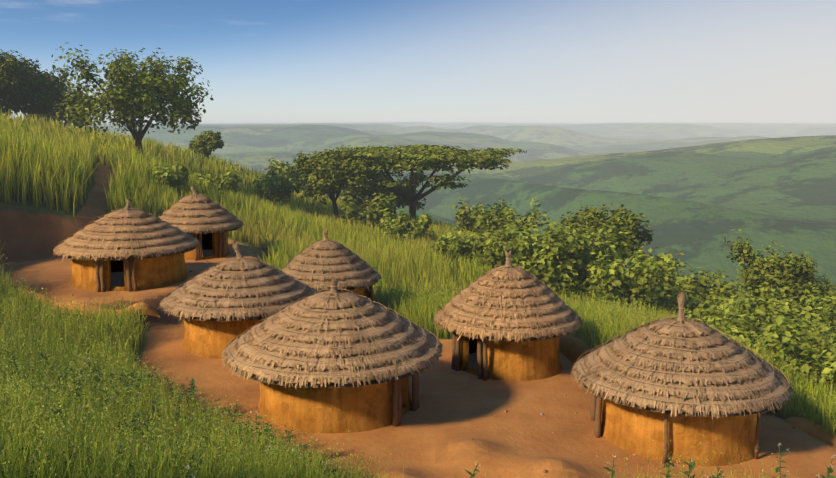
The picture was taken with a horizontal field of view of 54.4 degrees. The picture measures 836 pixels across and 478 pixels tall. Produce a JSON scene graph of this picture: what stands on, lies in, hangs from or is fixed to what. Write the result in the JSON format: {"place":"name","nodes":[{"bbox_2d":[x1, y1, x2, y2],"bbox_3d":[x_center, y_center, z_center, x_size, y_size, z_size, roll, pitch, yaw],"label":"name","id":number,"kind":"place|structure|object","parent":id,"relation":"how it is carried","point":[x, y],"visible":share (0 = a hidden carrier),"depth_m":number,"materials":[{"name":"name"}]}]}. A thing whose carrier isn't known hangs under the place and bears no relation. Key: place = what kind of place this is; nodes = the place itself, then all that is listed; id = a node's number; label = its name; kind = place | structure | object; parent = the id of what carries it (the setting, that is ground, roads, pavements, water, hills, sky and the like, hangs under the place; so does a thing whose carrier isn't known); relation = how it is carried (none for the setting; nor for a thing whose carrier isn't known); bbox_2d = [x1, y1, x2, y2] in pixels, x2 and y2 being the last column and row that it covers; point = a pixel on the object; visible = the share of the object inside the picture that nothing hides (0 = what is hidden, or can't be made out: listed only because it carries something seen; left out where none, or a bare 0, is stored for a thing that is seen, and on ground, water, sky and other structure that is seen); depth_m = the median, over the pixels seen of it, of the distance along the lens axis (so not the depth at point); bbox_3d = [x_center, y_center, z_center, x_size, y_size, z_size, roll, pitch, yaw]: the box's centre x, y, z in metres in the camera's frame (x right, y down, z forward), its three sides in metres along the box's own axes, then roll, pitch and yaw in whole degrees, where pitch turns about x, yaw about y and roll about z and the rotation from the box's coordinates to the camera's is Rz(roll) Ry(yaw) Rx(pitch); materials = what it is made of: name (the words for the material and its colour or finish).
{"place":"outdoors","nodes":[
{"label":"outdoors","id":0,"kind":"place"},
{"bbox_2d":[0,162,835,477],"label":"hillside terrain","id":1,"kind":"structure","parent":0,"point":[446,420],"depth_m":21.63,"materials":[{"name":"brown soil"}]},
{"bbox_2d":[0,49,40,101],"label":"dark tree","id":2,"kind":"object","parent":1,"relation":"on","point":[10,65],"visible":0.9,"depth_m":69.02,"materials":[{"name":"green plant"}]},
{"bbox_2d":[0,64,77,120],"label":"dark tree","id":3,"kind":"object","parent":1,"relation":"on","point":[46,96],"visible":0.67,"depth_m":71.96,"materials":[{"name":"green plant"}]},
{"bbox_2d":[26,93,100,130],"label":"bush","id":4,"kind":"object","parent":1,"relation":"on","point":[52,116],"visible":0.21,"depth_m":79.57,"materials":[{"name":"green plant"}]},
{"bbox_2d":[6,284,159,318],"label":"yard kerb","id":5,"kind":"structure","parent":1,"relation":"on","point":[152,311],"depth_m":28.61,"materials":[{"name":"brown soil"}]},
{"bbox_2d":[53,198,201,291],"bbox_3d":[-11.613,0.070,32.607,5.645,3.392,5.660,0,8,1],"label":"hut","id":6,"kind":"object","parent":1,"relation":"on","point":[141,250],"visible":1,"depth_m":31.04,"materials":[{"name":"brown plant"}]},
{"bbox_2d":[51,43,213,157],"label":"tree","id":7,"kind":"object","parent":1,"relation":"on","point":[136,93],"visible":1,"depth_m":53.41,"materials":[{"name":"green plant"}]},
{"bbox_2d":[148,158,188,197],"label":"slope bush","id":8,"kind":"object","parent":1,"relation":"on","point":[178,175],"visible":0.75,"depth_m":46.42,"materials":[{"name":"green plant"}]},
{"bbox_2d":[158,186,244,259],"bbox_3d":[-10.613,-0.854,38.819,4.589,3.408,4.596,0,8,1],"label":"hut","id":9,"kind":"object","parent":1,"relation":"on","point":[208,223],"visible":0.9,"depth_m":37.77,"materials":[{"name":"brown plant"}]},
{"bbox_2d":[0,388,405,477],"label":"grass band","id":10,"kind":"object","parent":1,"relation":"on","point":[62,468],"depth_m":12.08,"materials":[{"name":"green plant"}]},
{"bbox_2d":[0,367,409,477],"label":"grass panicles","id":11,"kind":"object","parent":1,"relation":"on","point":[104,433],"depth_m":12.36,"materials":[{"name":"green plant"}]},
{"bbox_2d":[188,130,224,158],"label":"tree","id":12,"kind":"object","parent":1,"relation":"on","point":[206,142],"visible":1,"depth_m":69.04,"materials":[{"name":"green plant"}]},
{"bbox_2d":[194,169,242,197],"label":"slope bush","id":13,"kind":"object","parent":1,"relation":"on","point":[231,180],"visible":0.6,"depth_m":51.65,"materials":[{"name":"green plant"}]},
{"bbox_2d":[160,240,318,358],"bbox_3d":[-5.912,1.829,27.300,5.359,3.574,5.374,0,8,1],"label":"hut","id":14,"kind":"object","parent":1,"relation":"on","point":[218,307],"visible":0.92,"depth_m":25.77,"materials":[{"name":"brown plant"}]},
{"bbox_2d":[0,109,478,237],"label":"grass band","id":15,"kind":"object","parent":1,"relation":"on","point":[195,163],"depth_m":62.97,"materials":[{"name":"green plant"}]},
{"bbox_2d":[252,170,300,206],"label":"slope bush","id":16,"kind":"object","parent":1,"relation":"on","point":[282,188],"visible":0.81,"depth_m":61.51,"materials":[{"name":"green plant"}]},
{"bbox_2d":[264,157,306,196],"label":"ridge bush","id":17,"kind":"object","parent":1,"relation":"on","point":[288,169],"visible":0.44,"depth_m":72.90,"materials":[{"name":"green plant"}]},
{"bbox_2d":[281,229,381,300],"bbox_3d":[-3.538,1.323,31.629,4.307,3.466,4.284,0,8,1],"label":"hut","id":18,"kind":"object","parent":1,"relation":"on","point":[318,265],"visible":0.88,"depth_m":30.56,"materials":[{"name":"brown plant"}]},
{"bbox_2d":[221,277,443,433],"bbox_3d":[-2.246,2.769,21.723,5.954,3.613,5.986,0,8,1],"label":"hut","id":19,"kind":"object","parent":1,"relation":"on","point":[332,360],"visible":0.98,"depth_m":20.09,"materials":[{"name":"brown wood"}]},
{"bbox_2d":[292,145,374,221],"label":"tree","id":20,"kind":"object","parent":1,"relation":"on","point":[340,174],"visible":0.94,"depth_m":58.41,"materials":[{"name":"green plant"}]},
{"bbox_2d":[0,122,704,319],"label":"grass band","id":21,"kind":"object","parent":1,"relation":"on","point":[278,237],"depth_m":41.99,"materials":[{"name":"green plant"}]},
{"bbox_2d":[340,193,397,229],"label":"acacia bush","id":22,"kind":"object","parent":1,"relation":"on","point":[355,210],"visible":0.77,"depth_m":57.32,"materials":[{"name":"green plant"}]},
{"bbox_2d":[362,170,425,209],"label":"tree","id":23,"kind":"object","parent":1,"relation":"on","point":[403,202],"visible":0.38,"depth_m":70.49,"materials":[{"name":"green plant"}]},
{"bbox_2d":[0,333,796,477],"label":"grass band","id":24,"kind":"object","parent":1,"relation":"on","point":[145,406],"depth_m":16.59,"materials":[{"name":"green plant"}]},
{"bbox_2d":[0,321,798,477],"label":"grass panicles","id":25,"kind":"object","parent":1,"relation":"on","point":[115,408],"depth_m":16.39,"materials":[{"name":"green plant"}]},
{"bbox_2d":[379,472,419,477],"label":"rock","id":26,"kind":"object","parent":1,"relation":"on","point":[399,474],"visible":0.78,"depth_m":16.60,"materials":[{"name":"brown stone"}]},
{"bbox_2d":[379,208,435,243],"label":"bush","id":27,"kind":"object","parent":1,"relation":"on","point":[399,225],"visible":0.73,"depth_m":51.67,"materials":[{"name":"green plant"}]},
{"bbox_2d":[0,249,835,437],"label":"grass band","id":28,"kind":"object","parent":1,"relation":"on","point":[800,407],"depth_m":25.99,"materials":[{"name":"green plant"}]},
{"bbox_2d":[0,351,835,477],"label":"weeds","id":29,"kind":"object","parent":1,"relation":"on","point":[691,467],"visible":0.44,"depth_m":15.33,"materials":[{"name":"green plant"}]},
{"bbox_2d":[0,240,835,420],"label":"grass panicles","id":30,"kind":"object","parent":1,"relation":"on","point":[413,297],"depth_m":26.03,"materials":[{"name":"green plant"}]},
{"bbox_2d":[310,144,526,219],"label":"acacia tree","id":31,"kind":"object","parent":1,"relation":"on","point":[412,158],"visible":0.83,"depth_m":60.86,"materials":[{"name":"green plant"}]},
{"bbox_2d":[429,231,479,265],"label":"bush","id":32,"kind":"object","parent":1,"relation":"on","point":[456,246],"visible":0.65,"depth_m":43.61,"materials":[{"name":"green plant"}]},
{"bbox_2d":[452,195,516,235],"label":"acacia bush","id":33,"kind":"object","parent":1,"relation":"on","point":[466,221],"visible":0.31,"depth_m":58.88,"materials":[{"name":"green plant"}]},
{"bbox_2d":[470,232,531,276],"bbox_3d":[4.259,1.354,40.380,3.332,3.700,3.127,0,8,1],"label":"bush","id":34,"kind":"object","parent":1,"relation":"on","point":[490,252],"visible":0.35,"depth_m":39.90,"materials":[{"name":"green plant"}]},
{"bbox_2d":[433,247,583,380],"bbox_3d":[2.870,2.171,25.770,4.817,3.893,4.791,0,8,1],"label":"hut","id":35,"kind":"object","parent":1,"relation":"on","point":[508,321],"visible":1,"depth_m":24.45,"materials":[{"name":"brown plant"}]},
{"bbox_2d":[470,197,546,244],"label":"bush","id":36,"kind":"object","parent":1,"relation":"on","point":[499,223],"visible":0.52,"depth_m":50.26,"materials":[{"name":"green plant"}]},
{"bbox_2d":[503,225,563,260],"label":"bush","id":37,"kind":"object","parent":1,"relation":"on","point":[506,238],"visible":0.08,"depth_m":46.05,"materials":[{"name":"green plant"}]},
{"bbox_2d":[504,217,594,299],"bbox_3d":[5.955,1.472,37.187,3.718,4.718,3.854,-5,10,-33],"label":"bush","id":38,"kind":"object","parent":1,"relation":"on","point":[537,264],"visible":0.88,"depth_m":36.60,"materials":[{"name":"green plant"}]},
{"bbox_2d":[537,214,577,281],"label":"bush","id":39,"kind":"object","parent":1,"relation":"on","point":[547,221],"depth_m":46.89,"materials":[{"name":"green plant"}]},
{"bbox_2d":[554,218,631,298],"bbox_3d":[8.332,1.360,39.437,3.807,5.142,4.284,0,8,1],"label":"bush","id":40,"kind":"object","parent":1,"relation":"on","point":[608,241],"visible":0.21,"depth_m":38.57,"materials":[{"name":"green plant"}]},
{"bbox_2d":[560,203,653,261],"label":"bush","id":41,"kind":"object","parent":1,"relation":"on","point":[632,223],"visible":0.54,"depth_m":44.41,"materials":[{"name":"green plant"}]},
{"bbox_2d":[574,242,667,311],"bbox_3d":[8.929,2.273,36.327,3.770,4.217,3.803,0,8,1],"label":"bush","id":42,"kind":"object","parent":1,"relation":"on","point":[641,279],"visible":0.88,"depth_m":35.48,"materials":[{"name":"green plant"}]},
{"bbox_2d":[608,244,684,297],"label":"bush","id":43,"kind":"object","parent":1,"relation":"on","point":[670,256],"visible":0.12,"depth_m":43.81,"materials":[{"name":"green plant"}]},
{"bbox_2d":[559,334,777,415],"bbox_3d":[5.997,3.898,25.857,2.217,0.798,10.342,-6,10,-36],"label":"dirt mound","id":44,"kind":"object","parent":1,"relation":"on","point":[572,349],"depth_m":26.80,"materials":[{"name":"brown soil"}]},
{"bbox_2d":[570,291,796,465],"bbox_3d":[6.517,3.139,20.364,5.382,3.776,5.368,0,8,1],"label":"hut","id":45,"kind":"object","parent":1,"relation":"on","point":[662,383],"visible":1,"depth_m":18.94,"materials":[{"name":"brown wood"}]},
{"bbox_2d":[645,258,724,314],"bbox_3d":[12.732,2.952,40.522,4.494,3.927,4.835,0,8,1],"label":"bush","id":46,"kind":"object","parent":1,"relation":"on","point":[701,283],"visible":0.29,"depth_m":39.68,"materials":[{"name":"green plant"}]},
{"bbox_2d":[665,279,747,322],"bbox_3d":[13.337,3.638,37.596,3.646,3.304,3.549,4,9,26],"label":"bush","id":47,"kind":"object","parent":1,"relation":"on","point":[694,303],"visible":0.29,"depth_m":37.47,"materials":[{"name":"green plant"}]},
{"bbox_2d":[684,304,752,339],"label":"bush","id":48,"kind":"object","parent":1,"relation":"on","point":[709,317],"visible":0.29,"depth_m":30.54,"materials":[{"name":"green plant"}]},
{"bbox_2d":[705,275,766,308],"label":"bush","id":49,"kind":"object","parent":1,"relation":"on","point":[719,286],"visible":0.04,"depth_m":41.81,"materials":[{"name":"green plant"}]},
{"bbox_2d":[706,296,799,343],"bbox_3d":[13.729,3.744,33.476,3.942,3.542,3.961,0,8,1],"label":"bush","id":50,"kind":"object","parent":1,"relation":"on","point":[782,306],"visible":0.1,"depth_m":33.15,"materials":[{"name":"green plant"}]},
{"bbox_2d":[720,318,799,360],"bbox_3d":[11.535,4.140,27.488,2.766,2.513,3.109,0,8,1],"label":"bush","id":51,"kind":"object","parent":1,"relation":"on","point":[738,325],"visible":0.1,"depth_m":27.89,"materials":[{"name":"green plant"}]},
{"bbox_2d":[721,229,834,313],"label":"bush","id":52,"kind":"object","parent":1,"relation":"on","point":[798,274],"visible":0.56,"depth_m":39.14,"materials":[{"name":"green plant"}]},
{"bbox_2d":[739,288,834,347],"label":"bush","id":53,"kind":"object","parent":1,"relation":"on","point":[758,318],"visible":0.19,"depth_m":31.92,"materials":[{"name":"green plant"}]},
{"bbox_2d":[748,267,835,300],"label":"bush","id":54,"kind":"object","parent":1,"relation":"on","point":[834,290],"visible":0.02,"depth_m":43.72,"materials":[{"name":"green plant"}]},
{"bbox_2d":[753,270,835,341],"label":"bush","id":55,"kind":"object","parent":1,"relation":"on","point":[790,295],"visible":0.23,"depth_m":37.41,"materials":[{"name":"green plant"}]},
{"bbox_2d":[755,325,835,389],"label":"bush","id":56,"kind":"object","parent":1,"relation":"on","point":[820,361],"visible":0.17,"depth_m":25.17,"materials":[{"name":"green plant"}]},
{"bbox_2d":[758,307,835,398],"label":"bush","id":57,"kind":"object","parent":1,"relation":"on","point":[791,335],"visible":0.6,"depth_m":24.04,"materials":[{"name":"green plant"}]},
{"bbox_2d":[779,290,835,354],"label":"bush","id":58,"kind":"object","parent":1,"relation":"on","point":[807,312],"visible":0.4,"depth_m":30.82,"materials":[{"name":"green plant"}]},
{"bbox_2d":[783,417,835,447],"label":"mound","id":59,"kind":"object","parent":1,"relation":"on","point":[807,426],"depth_m":21.17,"materials":[{"name":"brown soil"}]},
{"bbox_2d":[0,0,835,121],"label":"sky","id":60,"kind":"structure","parent":0,"point":[261,60],"materials":[{"name":"blue"}]},
{"bbox_2d":[95,211,795,477],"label":"yard stones pebbles","id":61,"kind":"object","parent":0,"point":[545,471],"visible":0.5,"depth_m":21.16,"materials":[{"name":"brown stone"}]},
{"bbox_2d":[72,122,835,293],"bbox_3d":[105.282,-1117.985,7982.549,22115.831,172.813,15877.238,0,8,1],"label":"hills","id":62,"kind":"structure","parent":0,"point":[695,193],"depth_m":472.85,"materials":[{"name":"green plant"}]}
]}

